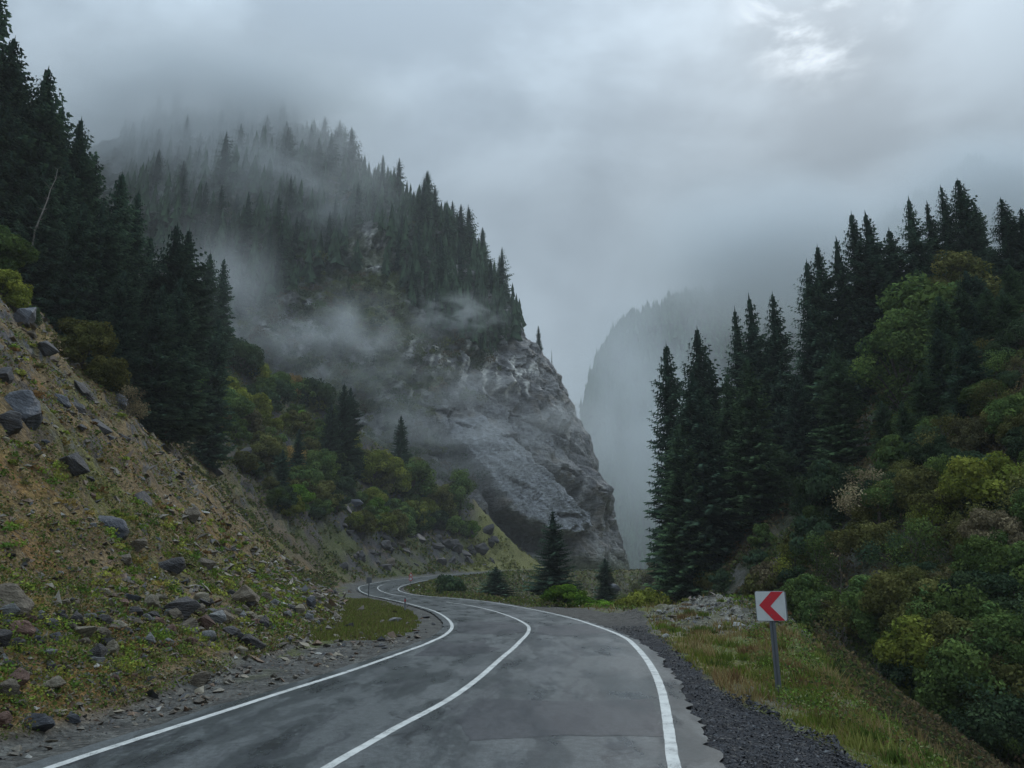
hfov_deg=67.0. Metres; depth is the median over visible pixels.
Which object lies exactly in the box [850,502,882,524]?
shrub
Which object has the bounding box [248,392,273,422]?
shrub
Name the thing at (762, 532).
shrub
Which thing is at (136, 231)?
spruce tree
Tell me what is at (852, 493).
shrub
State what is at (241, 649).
rock
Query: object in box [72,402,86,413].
rock
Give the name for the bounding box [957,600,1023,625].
shrub
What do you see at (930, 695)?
shrub
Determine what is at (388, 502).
shrub
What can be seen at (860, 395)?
spruce tree
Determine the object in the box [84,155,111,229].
spruce tree
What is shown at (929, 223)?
spruce tree
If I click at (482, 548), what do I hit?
rock
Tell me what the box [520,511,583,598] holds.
spruce tree
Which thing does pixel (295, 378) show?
shrub
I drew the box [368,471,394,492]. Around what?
shrub
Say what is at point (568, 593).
shrub
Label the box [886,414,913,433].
shrub
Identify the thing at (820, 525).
shrub
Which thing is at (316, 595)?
rock
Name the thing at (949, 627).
shrub
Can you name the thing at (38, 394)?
weeds
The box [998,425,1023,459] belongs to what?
shrub
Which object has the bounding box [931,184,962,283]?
spruce tree
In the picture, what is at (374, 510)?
shrub
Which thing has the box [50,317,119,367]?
shrub
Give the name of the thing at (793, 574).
shrub
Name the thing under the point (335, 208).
spruce tree
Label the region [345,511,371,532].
shrub
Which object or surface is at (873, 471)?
shrub
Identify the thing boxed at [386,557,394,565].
rock
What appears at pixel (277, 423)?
shrub
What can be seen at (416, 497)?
shrub
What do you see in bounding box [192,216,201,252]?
spruce tree
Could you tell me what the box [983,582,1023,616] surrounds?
shrub
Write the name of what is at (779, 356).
spruce tree
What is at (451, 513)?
shrub
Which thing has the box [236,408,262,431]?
shrub
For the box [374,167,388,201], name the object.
spruce tree
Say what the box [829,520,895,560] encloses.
shrub
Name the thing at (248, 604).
rock
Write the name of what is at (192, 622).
rock
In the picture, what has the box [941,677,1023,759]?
shrub
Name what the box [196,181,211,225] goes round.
spruce tree
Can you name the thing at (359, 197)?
spruce tree
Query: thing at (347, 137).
spruce tree
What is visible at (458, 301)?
forest
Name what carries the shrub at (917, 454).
on the hillside at (741, 572)
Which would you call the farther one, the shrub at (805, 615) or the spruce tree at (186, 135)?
the spruce tree at (186, 135)
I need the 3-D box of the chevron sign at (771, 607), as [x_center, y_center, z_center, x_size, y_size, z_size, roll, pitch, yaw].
[5.072,5.226,14.866,0.580,2.412,0.084,-6,-15,21]
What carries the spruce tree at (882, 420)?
on the hillside at (741, 572)
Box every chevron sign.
[366,577,371,596]
[754,591,787,692]
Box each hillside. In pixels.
[0,298,542,752]
[671,315,1023,767]
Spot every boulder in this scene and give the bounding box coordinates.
[0,583,34,619]
[4,390,42,430]
[24,713,54,731]
[98,515,128,537]
[162,596,200,620]
[229,584,259,606]
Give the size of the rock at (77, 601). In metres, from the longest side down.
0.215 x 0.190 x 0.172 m
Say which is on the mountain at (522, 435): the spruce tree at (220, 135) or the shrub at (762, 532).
the spruce tree at (220, 135)
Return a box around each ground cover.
[0,295,338,739]
[175,365,541,588]
[404,568,651,607]
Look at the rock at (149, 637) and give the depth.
16.13 m
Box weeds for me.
[0,324,332,706]
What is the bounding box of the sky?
[0,0,1023,418]
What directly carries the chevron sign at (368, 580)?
on the road shoulder
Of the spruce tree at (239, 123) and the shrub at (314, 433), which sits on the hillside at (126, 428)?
the shrub at (314, 433)
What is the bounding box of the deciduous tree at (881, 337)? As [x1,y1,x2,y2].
[846,308,933,413]
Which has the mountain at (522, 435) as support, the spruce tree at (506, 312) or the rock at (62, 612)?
the spruce tree at (506, 312)
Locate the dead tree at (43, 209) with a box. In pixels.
[30,166,60,245]
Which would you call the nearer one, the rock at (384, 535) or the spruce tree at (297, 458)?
the spruce tree at (297, 458)
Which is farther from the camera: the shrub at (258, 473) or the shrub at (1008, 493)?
the shrub at (258, 473)
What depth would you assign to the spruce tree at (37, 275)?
87.29 m
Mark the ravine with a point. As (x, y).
(627, 574)
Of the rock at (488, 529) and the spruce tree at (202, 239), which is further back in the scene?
the spruce tree at (202, 239)
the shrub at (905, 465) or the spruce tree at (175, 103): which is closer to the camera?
the shrub at (905, 465)
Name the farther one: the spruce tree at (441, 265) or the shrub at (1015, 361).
the spruce tree at (441, 265)
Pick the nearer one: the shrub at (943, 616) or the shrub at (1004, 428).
the shrub at (943, 616)
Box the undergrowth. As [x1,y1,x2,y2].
[628,286,1023,767]
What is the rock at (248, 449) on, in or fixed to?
on the hillside at (126, 428)
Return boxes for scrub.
[173,117,501,488]
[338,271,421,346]
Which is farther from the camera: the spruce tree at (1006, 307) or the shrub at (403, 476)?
the shrub at (403, 476)
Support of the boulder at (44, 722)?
on the hillside at (126, 428)
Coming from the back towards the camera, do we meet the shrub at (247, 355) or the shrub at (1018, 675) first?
the shrub at (247, 355)
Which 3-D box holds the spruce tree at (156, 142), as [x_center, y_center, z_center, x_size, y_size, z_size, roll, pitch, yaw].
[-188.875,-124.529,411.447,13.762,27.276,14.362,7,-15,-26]
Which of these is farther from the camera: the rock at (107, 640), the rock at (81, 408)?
the rock at (81, 408)
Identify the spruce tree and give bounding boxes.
[0,0,17,142]
[0,35,36,222]
[0,67,77,272]
[0,78,27,227]
[0,102,45,262]
[8,160,71,316]
[21,89,31,112]
[26,154,84,324]
[36,201,104,345]
[46,117,105,228]
[47,204,130,363]
[53,106,72,163]
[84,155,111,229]
[84,268,149,402]
[97,170,140,355]
[111,229,151,356]
[127,192,152,352]
[127,223,212,432]
[129,285,186,438]
[137,238,161,351]
[141,149,166,199]
[143,128,166,164]
[145,94,165,127]
[149,139,164,167]
[158,276,211,444]
[162,228,226,447]
[167,86,185,120]
[171,162,190,198]
[172,115,196,162]
[172,146,182,169]
[172,171,190,204]
[179,145,196,173]
[187,319,237,469]
[191,147,203,177]
[192,133,205,155]
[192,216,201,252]
[194,220,211,265]
[194,252,227,365]
[194,271,214,364]
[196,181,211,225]
[206,109,229,147]
[207,187,230,234]
[207,211,226,253]
[209,131,237,190]
[211,131,224,155]
[213,257,236,371]
[216,218,238,267]
[217,95,236,135]
[230,111,247,139]
[230,192,259,252]
[231,124,249,161]
[231,266,252,318]
[258,97,278,134]
[258,115,276,148]
[260,227,276,271]
[265,227,299,290]
[268,195,290,234]
[269,104,293,140]
[270,97,289,137]
[271,449,290,487]
[273,121,297,153]
[273,127,302,181]
[275,176,284,197]
[282,177,296,215]
[287,218,306,259]
[287,428,307,470]
[289,104,303,137]
[296,170,304,190]
[297,210,308,235]
[304,125,316,156]
[307,138,326,177]
[316,116,331,142]
[318,404,345,478]
[320,213,336,253]
[322,132,342,181]
[323,194,333,224]
[325,198,342,233]
[330,129,343,162]
[333,120,348,153]
[334,383,360,475]
[340,127,362,172]
[342,127,349,153]
[345,388,365,480]
[348,182,365,224]
[370,182,378,209]
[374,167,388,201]
[380,156,385,175]
[387,416,415,487]
[389,230,406,269]
[391,158,406,199]
[404,259,420,292]
[409,236,429,279]
[411,180,438,228]
[413,171,438,212]
[415,287,420,308]
[424,236,456,297]
[425,172,435,191]
[427,188,442,223]
[428,287,445,330]
[434,209,458,248]
[450,200,458,224]
[450,204,475,258]
[451,237,471,289]
[463,209,480,255]
[464,207,479,240]
[470,287,482,303]
[476,566,520,597]
[477,231,490,264]
[478,336,483,349]
[483,252,488,274]
[485,244,494,267]
[485,260,500,292]
[488,306,507,344]
[494,249,512,300]
[500,283,508,313]
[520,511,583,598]
[535,326,543,351]
[592,558,619,602]
[639,345,689,592]
[642,420,721,604]
[646,410,729,595]
[653,372,753,571]
[673,329,730,527]
[706,355,725,460]
[710,374,747,540]
[718,357,793,529]
[719,306,763,426]
[728,293,789,431]
[755,336,790,451]
[756,293,796,450]
[775,259,854,459]
[780,373,822,479]
[800,246,859,429]
[805,351,875,467]
[807,324,866,448]
[818,345,867,433]
[827,238,884,411]
[837,213,889,403]
[843,212,912,375]
[868,400,898,455]
[874,228,911,379]
[889,401,917,468]
[890,196,940,282]
[895,268,932,357]
[903,369,946,430]
[917,294,977,381]
[920,200,945,283]
[922,327,960,413]
[924,334,959,413]
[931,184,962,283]
[931,333,961,395]
[942,327,994,420]
[946,179,999,275]
[947,286,985,354]
[953,269,984,319]
[963,302,995,347]
[971,201,999,268]
[973,275,1002,315]
[978,288,1001,340]
[982,197,1022,294]
[987,290,1023,348]
[988,272,1007,300]
[995,207,1023,284]
[996,264,1023,312]
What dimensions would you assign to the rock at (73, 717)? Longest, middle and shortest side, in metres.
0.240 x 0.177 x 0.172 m
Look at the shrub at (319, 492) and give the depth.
150.07 m
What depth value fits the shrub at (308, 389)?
219.63 m
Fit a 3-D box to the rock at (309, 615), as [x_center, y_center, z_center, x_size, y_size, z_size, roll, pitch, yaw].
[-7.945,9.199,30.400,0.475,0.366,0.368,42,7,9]
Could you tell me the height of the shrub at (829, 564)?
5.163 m
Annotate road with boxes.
[16,570,725,767]
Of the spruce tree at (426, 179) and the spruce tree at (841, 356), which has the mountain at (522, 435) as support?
the spruce tree at (426, 179)
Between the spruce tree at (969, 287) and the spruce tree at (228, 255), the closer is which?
the spruce tree at (969, 287)
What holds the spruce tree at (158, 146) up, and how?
on the mountain at (522, 435)
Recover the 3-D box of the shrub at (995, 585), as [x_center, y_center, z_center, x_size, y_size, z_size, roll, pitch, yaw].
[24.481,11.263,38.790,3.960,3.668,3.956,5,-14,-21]
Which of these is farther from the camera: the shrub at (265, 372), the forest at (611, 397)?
the forest at (611, 397)
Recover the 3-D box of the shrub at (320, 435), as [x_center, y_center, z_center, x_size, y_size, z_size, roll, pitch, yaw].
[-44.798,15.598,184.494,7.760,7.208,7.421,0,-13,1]
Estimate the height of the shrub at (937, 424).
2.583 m
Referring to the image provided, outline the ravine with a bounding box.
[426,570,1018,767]
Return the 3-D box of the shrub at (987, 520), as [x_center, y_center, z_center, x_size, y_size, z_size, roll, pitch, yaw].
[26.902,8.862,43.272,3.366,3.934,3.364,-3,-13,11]
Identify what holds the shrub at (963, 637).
on the hillside at (741, 572)
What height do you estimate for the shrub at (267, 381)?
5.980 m
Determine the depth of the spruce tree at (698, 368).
107.95 m
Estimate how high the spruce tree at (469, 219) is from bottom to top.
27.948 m
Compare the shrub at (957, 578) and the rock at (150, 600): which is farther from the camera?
the shrub at (957, 578)
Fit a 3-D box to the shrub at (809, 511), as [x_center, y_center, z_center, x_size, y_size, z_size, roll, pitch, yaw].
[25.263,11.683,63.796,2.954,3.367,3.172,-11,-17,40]
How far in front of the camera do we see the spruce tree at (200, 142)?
401.75 m
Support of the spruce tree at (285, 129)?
on the mountain at (522, 435)
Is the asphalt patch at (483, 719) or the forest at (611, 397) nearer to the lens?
the asphalt patch at (483, 719)
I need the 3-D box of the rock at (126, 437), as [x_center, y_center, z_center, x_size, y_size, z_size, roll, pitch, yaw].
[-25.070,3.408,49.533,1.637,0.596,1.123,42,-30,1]
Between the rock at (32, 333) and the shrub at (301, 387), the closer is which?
the rock at (32, 333)
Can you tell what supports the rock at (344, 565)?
on the hillside at (126, 428)
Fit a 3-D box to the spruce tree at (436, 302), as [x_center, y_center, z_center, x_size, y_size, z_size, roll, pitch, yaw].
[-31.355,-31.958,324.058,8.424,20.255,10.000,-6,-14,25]
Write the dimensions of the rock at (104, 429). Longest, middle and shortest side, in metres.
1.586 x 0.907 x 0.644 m
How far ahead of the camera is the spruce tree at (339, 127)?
439.88 m
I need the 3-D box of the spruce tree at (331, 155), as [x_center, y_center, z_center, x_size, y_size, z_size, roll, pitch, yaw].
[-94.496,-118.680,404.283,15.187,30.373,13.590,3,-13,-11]
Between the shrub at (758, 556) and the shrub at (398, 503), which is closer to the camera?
the shrub at (758, 556)
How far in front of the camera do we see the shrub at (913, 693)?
37.31 m
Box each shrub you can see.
[0,224,39,270]
[0,269,33,307]
[11,303,42,325]
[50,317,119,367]
[81,355,131,391]
[105,384,150,418]
[222,388,254,422]
[225,376,239,387]
[225,419,252,444]
[227,337,264,377]
[227,386,249,397]
[229,451,259,473]
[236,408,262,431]
[241,384,255,394]
[246,408,270,426]
[247,363,271,380]
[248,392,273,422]
[249,431,271,444]
[249,460,264,477]
[251,425,278,440]
[251,435,288,468]
[251,449,274,471]
[252,377,276,391]
[254,383,275,392]
[258,386,281,411]
[262,476,279,489]
[265,418,284,433]
[265,426,287,445]
[265,487,290,508]
[268,377,297,410]
[270,371,294,389]
[277,485,300,506]
[279,412,291,427]
[279,495,305,516]
[281,409,315,435]
[284,445,306,466]
[285,474,313,491]
[286,403,305,411]
[286,465,317,491]
[289,373,303,396]
[289,484,315,511]
[293,487,309,512]
[295,377,321,402]
[295,380,315,401]
[295,436,321,457]
[298,377,337,410]
[303,426,325,438]
[304,448,340,483]
[308,506,325,519]
[310,433,324,449]
[310,485,331,501]
[310,498,331,515]
[313,470,324,479]
[318,480,343,506]
[319,447,346,461]
[331,489,350,514]
[333,476,357,497]
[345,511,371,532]
[349,509,376,535]
[352,491,368,506]
[354,437,362,448]
[356,448,368,467]
[356,449,372,472]
[357,449,395,485]
[362,505,384,521]
[363,487,388,506]
[366,497,390,511]
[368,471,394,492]
[374,512,398,536]
[379,456,412,495]
[383,490,390,505]
[390,498,408,519]
[390,509,408,534]
[393,502,414,512]
[394,457,437,497]
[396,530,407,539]
[401,493,425,504]
[403,512,415,522]
[405,500,427,526]
[405,520,417,535]
[410,457,423,462]
[410,506,423,527]
[415,519,433,532]
[416,505,436,530]
[420,497,436,515]
[426,505,440,516]
[429,484,454,511]
[431,509,449,529]
[435,574,466,593]
[436,498,457,516]
[444,515,468,533]
[445,468,476,517]
[446,482,458,502]
[465,520,480,537]
[540,584,587,607]
[576,596,594,604]
[584,599,617,607]
[614,587,671,607]
[631,583,640,591]
[641,561,659,584]
[693,569,715,590]
[708,568,732,592]
[741,568,779,596]
[742,549,768,569]
[746,523,776,548]
[750,561,784,594]
[770,544,814,575]
[773,578,795,610]
[777,565,810,583]
[778,532,813,564]
[782,573,841,625]
[784,532,846,583]
[788,515,833,563]
[789,609,801,622]
[792,458,863,524]
[794,589,835,631]
[802,505,835,525]
[813,595,839,618]
[815,499,843,515]
[815,593,879,643]
[820,531,842,553]
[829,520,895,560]
[831,465,894,523]
[831,574,874,617]
[841,483,862,507]
[843,479,903,527]
[843,595,883,643]
[845,619,876,639]
[846,466,869,472]
[850,468,889,490]
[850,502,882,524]
[851,530,935,568]
[853,479,882,518]
[858,567,930,637]
[860,479,905,522]
[865,521,899,541]
[866,624,899,668]
[870,434,911,472]
[872,614,936,695]
[875,271,963,372]
[875,432,898,450]
[876,515,951,567]
[877,470,903,480]
[878,601,932,632]
[879,650,925,698]
[885,456,921,474]
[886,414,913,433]
[886,563,930,591]
[889,465,941,514]
[889,575,951,617]
[895,541,942,565]
[896,673,925,700]
[898,561,944,580]
[901,425,943,453]
[903,496,950,536]
[903,504,935,525]
[904,443,937,467]
[904,582,962,618]
[905,488,954,516]
[905,638,942,670]
[909,413,965,449]
[911,664,1004,729]
[912,415,945,433]
[919,610,956,639]
[921,636,1023,720]
[922,518,967,559]
[923,451,953,480]
[924,419,944,430]
[925,435,959,463]
[925,617,976,667]
[925,627,972,653]
[927,578,997,620]
[928,249,1002,322]
[929,563,950,575]
[929,564,960,581]
[930,481,974,517]
[931,442,957,459]
[933,447,961,483]
[934,450,1023,518]
[934,521,969,555]
[937,568,991,609]
[938,632,1008,698]
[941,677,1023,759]
[945,501,997,526]
[946,417,996,453]
[946,612,1023,658]
[948,532,1011,575]
[949,450,1000,475]
[956,337,1010,372]
[956,378,1016,416]
[956,484,1002,515]
[956,686,1007,730]
[957,507,1023,563]
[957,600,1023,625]
[960,571,1023,612]
[963,524,1022,544]
[965,617,1018,654]
[967,378,1022,417]
[968,659,1023,712]
[968,694,1023,754]
[970,388,1009,412]
[977,411,1007,438]
[977,540,1023,607]
[978,348,1021,379]
[978,727,1023,763]
[979,335,1018,358]
[982,342,1015,372]
[983,392,1023,434]
[983,570,1023,615]
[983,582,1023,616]
[989,313,1023,353]
[989,641,1023,681]
[990,561,1023,594]
[991,507,1022,521]
[993,496,1010,509]
[993,662,1023,699]
[994,472,1023,516]
[995,371,1020,391]
[995,414,1023,448]
[997,370,1022,377]
[997,486,1021,507]
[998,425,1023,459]
[999,635,1023,663]
[1000,356,1023,372]
[1009,406,1023,421]
[1009,487,1023,529]
[1017,447,1023,471]
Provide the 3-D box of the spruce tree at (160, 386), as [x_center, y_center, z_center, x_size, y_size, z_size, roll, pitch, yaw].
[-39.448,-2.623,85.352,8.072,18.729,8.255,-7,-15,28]
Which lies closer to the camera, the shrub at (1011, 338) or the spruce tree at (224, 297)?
the shrub at (1011, 338)
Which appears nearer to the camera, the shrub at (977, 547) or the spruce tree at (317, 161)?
the shrub at (977, 547)
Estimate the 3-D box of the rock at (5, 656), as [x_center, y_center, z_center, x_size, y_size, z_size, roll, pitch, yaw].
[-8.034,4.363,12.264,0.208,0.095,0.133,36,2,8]
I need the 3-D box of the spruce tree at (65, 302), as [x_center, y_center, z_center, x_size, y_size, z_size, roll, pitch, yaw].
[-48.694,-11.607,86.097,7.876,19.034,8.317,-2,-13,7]
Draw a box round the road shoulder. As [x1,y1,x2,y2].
[0,568,540,767]
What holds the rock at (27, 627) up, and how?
on the hillside at (126, 428)
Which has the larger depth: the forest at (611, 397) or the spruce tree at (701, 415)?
the forest at (611, 397)
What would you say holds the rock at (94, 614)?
on the hillside at (126, 428)
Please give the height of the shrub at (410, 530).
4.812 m
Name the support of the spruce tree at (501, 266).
on the mountain at (522, 435)
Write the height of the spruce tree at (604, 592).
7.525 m
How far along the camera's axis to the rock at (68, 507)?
21.60 m
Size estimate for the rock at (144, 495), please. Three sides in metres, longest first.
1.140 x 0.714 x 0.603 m
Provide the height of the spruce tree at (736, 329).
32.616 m
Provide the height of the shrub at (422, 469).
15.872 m
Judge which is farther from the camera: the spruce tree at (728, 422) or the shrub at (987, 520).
the spruce tree at (728, 422)
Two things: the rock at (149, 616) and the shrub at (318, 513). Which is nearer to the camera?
the rock at (149, 616)
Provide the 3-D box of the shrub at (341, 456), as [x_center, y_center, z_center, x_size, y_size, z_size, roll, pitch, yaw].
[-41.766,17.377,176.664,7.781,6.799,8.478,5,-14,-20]
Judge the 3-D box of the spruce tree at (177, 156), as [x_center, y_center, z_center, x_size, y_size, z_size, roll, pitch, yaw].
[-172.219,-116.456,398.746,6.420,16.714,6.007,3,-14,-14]
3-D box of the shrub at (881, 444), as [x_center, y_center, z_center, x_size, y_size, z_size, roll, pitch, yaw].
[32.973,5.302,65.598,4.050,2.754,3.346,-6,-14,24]
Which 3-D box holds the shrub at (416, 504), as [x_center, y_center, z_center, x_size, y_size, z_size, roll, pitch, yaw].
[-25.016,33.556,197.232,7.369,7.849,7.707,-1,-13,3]
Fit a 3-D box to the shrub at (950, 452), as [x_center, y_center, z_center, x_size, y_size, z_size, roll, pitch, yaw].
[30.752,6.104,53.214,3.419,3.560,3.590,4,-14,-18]
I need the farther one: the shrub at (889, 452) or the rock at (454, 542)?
the rock at (454, 542)
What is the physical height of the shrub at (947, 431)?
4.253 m
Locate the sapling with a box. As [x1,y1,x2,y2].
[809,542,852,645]
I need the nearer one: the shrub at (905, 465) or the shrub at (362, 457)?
the shrub at (905, 465)
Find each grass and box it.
[309,596,421,640]
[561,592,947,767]
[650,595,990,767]
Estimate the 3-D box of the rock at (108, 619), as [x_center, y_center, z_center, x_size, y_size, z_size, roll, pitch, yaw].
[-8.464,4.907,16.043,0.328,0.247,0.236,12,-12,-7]
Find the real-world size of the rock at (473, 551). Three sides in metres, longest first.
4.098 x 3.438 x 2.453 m
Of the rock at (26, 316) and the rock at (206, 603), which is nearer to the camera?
the rock at (206, 603)
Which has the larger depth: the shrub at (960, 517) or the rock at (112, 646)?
the shrub at (960, 517)
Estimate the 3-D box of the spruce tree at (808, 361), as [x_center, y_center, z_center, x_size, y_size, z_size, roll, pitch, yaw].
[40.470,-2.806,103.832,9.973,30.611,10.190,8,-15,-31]
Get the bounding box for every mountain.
[86,124,629,569]
[589,166,1023,568]
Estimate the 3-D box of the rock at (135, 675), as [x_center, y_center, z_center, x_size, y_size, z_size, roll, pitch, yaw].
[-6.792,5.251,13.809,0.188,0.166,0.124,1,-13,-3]
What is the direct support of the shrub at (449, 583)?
on the verge
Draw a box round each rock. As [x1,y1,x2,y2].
[0,367,14,384]
[0,410,22,434]
[0,603,20,618]
[0,619,11,628]
[0,629,12,648]
[0,653,8,660]
[0,678,19,700]
[0,711,12,728]
[1,436,9,443]
[3,660,13,666]
[8,620,35,638]
[9,637,25,646]
[9,667,29,686]
[13,307,36,326]
[26,330,37,337]
[27,615,37,622]
[32,635,40,643]
[34,444,42,452]
[37,341,59,355]
[39,676,66,688]
[41,648,57,657]
[43,618,59,628]
[45,688,55,696]
[46,663,58,671]
[49,632,61,640]
[54,393,71,408]
[54,609,65,615]
[59,453,89,475]
[59,496,72,511]
[59,613,68,619]
[61,598,70,606]
[64,665,73,673]
[65,711,80,723]
[67,621,77,629]
[70,610,84,625]
[71,598,79,605]
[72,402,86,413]
[73,626,96,637]
[74,380,92,400]
[77,637,90,644]
[78,424,86,430]
[84,613,96,620]
[86,476,94,481]
[86,643,108,660]
[89,656,105,663]
[92,419,112,434]
[95,627,111,637]
[96,614,113,624]
[97,588,110,595]
[98,637,115,645]
[106,624,120,632]
[106,639,119,658]
[106,685,116,696]
[111,674,120,681]
[113,620,127,628]
[115,393,128,409]
[115,431,130,442]
[117,685,127,693]
[119,553,131,566]
[119,599,128,606]
[121,627,132,635]
[124,593,140,602]
[126,606,143,616]
[127,673,137,680]
[129,537,146,551]
[129,618,143,627]
[133,491,152,505]
[137,614,152,619]
[144,594,159,607]
[144,632,155,644]
[146,611,160,617]
[153,616,164,624]
[156,593,168,600]
[158,557,185,573]
[164,638,176,646]
[166,624,176,633]
[168,608,183,621]
[180,618,198,627]
[184,506,200,523]
[185,636,197,644]
[189,671,210,686]
[193,592,209,601]
[193,603,204,614]
[197,557,215,569]
[197,598,210,607]
[197,614,215,628]
[202,630,216,640]
[208,610,225,624]
[210,464,223,475]
[216,607,231,612]
[222,626,243,640]
[223,610,234,623]
[234,608,241,615]
[235,447,251,452]
[236,646,248,654]
[238,634,266,649]
[239,610,246,617]
[245,601,256,606]
[245,611,256,618]
[254,615,263,619]
[259,614,269,629]
[261,592,271,601]
[269,599,279,604]
[283,611,291,617]
[287,603,295,611]
[294,604,305,613]
[305,612,314,619]
[306,596,315,607]
[313,593,321,597]
[339,562,348,570]
[346,530,353,534]
[351,499,363,506]
[358,550,365,558]
[369,549,380,555]
[380,532,390,540]
[380,540,391,550]
[381,564,391,570]
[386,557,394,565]
[389,617,401,621]
[400,547,409,554]
[414,533,425,543]
[432,543,444,548]
[436,557,446,565]
[441,539,452,548]
[448,556,455,563]
[451,539,460,549]
[452,543,462,553]
[462,550,470,556]
[465,556,473,562]
[467,544,472,550]
[468,548,476,556]
[474,542,488,554]
[482,524,493,534]
[488,538,494,547]
[490,536,498,542]
[610,584,620,592]
[732,622,745,626]
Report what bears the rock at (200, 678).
on the hillside at (126, 428)
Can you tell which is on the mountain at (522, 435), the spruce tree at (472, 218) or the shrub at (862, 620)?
the spruce tree at (472, 218)
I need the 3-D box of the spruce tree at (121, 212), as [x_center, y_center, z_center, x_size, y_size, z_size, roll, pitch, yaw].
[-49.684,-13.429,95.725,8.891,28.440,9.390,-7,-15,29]
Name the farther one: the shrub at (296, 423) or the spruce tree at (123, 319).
the shrub at (296, 423)
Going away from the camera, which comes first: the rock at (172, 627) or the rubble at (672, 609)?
the rock at (172, 627)
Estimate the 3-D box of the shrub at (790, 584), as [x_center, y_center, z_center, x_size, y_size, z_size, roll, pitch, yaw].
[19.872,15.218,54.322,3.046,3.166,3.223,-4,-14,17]
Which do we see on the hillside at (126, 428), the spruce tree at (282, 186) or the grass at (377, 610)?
the grass at (377, 610)
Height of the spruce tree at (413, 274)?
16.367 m
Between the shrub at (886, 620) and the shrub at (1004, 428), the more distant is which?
the shrub at (1004, 428)
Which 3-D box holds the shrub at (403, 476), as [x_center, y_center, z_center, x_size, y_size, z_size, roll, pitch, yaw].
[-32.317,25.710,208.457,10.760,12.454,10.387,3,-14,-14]
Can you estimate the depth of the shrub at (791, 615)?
51.24 m
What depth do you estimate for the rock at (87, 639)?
14.51 m
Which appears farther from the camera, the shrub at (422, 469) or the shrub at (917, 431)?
the shrub at (422, 469)
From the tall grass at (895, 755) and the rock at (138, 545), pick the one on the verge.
the tall grass at (895, 755)
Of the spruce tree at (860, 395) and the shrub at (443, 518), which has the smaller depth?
the spruce tree at (860, 395)
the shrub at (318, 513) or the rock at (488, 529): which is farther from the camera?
the rock at (488, 529)
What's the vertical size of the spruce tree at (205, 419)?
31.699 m
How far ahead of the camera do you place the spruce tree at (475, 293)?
338.12 m
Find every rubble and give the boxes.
[0,304,435,759]
[624,591,814,640]
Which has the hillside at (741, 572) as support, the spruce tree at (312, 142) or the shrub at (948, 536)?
the shrub at (948, 536)
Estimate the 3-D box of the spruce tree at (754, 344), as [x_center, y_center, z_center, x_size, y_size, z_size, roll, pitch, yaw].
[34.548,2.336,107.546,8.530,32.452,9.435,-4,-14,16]
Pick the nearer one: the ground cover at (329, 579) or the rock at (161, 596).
the rock at (161, 596)
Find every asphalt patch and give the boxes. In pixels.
[414,638,500,655]
[455,699,663,740]
[457,622,524,633]
[535,624,606,635]
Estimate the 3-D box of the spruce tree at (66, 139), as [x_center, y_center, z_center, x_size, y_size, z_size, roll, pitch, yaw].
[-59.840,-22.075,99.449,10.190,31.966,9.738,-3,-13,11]
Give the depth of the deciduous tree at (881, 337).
84.06 m
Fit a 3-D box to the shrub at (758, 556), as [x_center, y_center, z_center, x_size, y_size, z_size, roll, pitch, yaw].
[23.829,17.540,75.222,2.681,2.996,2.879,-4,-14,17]
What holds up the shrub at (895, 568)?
on the hillside at (741, 572)
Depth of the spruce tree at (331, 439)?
176.09 m
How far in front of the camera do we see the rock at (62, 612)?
15.23 m
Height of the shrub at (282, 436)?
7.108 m
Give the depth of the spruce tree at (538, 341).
380.55 m
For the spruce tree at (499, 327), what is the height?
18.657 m
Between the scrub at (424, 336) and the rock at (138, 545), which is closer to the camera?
the rock at (138, 545)
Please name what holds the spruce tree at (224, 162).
on the mountain at (522, 435)
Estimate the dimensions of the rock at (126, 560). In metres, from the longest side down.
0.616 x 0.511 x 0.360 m
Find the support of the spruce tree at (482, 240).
on the mountain at (522, 435)
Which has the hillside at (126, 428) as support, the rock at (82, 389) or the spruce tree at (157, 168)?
the rock at (82, 389)
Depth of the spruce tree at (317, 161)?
389.27 m
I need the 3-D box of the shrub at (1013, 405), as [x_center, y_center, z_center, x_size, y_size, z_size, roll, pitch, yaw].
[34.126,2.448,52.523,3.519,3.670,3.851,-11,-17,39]
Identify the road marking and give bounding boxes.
[44,572,474,767]
[321,602,530,767]
[398,580,680,767]
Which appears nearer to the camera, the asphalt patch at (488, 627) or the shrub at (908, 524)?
the asphalt patch at (488, 627)
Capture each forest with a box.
[118,105,525,351]
[579,151,1023,568]
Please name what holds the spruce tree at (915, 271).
on the hillside at (741, 572)
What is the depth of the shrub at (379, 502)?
176.89 m
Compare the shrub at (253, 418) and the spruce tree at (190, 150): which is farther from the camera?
the spruce tree at (190, 150)
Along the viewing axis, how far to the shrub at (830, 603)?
48.37 m
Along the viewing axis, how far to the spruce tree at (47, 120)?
92.05 m
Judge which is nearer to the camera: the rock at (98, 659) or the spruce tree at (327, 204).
the rock at (98, 659)
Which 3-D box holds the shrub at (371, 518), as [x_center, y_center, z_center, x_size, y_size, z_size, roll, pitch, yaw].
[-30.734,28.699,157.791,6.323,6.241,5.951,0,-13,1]
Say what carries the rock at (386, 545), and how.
on the hillside at (126, 428)
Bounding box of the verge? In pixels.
[400,570,936,767]
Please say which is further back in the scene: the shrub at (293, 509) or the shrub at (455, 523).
the shrub at (455, 523)
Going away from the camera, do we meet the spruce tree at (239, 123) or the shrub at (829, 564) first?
the shrub at (829, 564)
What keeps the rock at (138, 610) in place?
on the hillside at (126, 428)

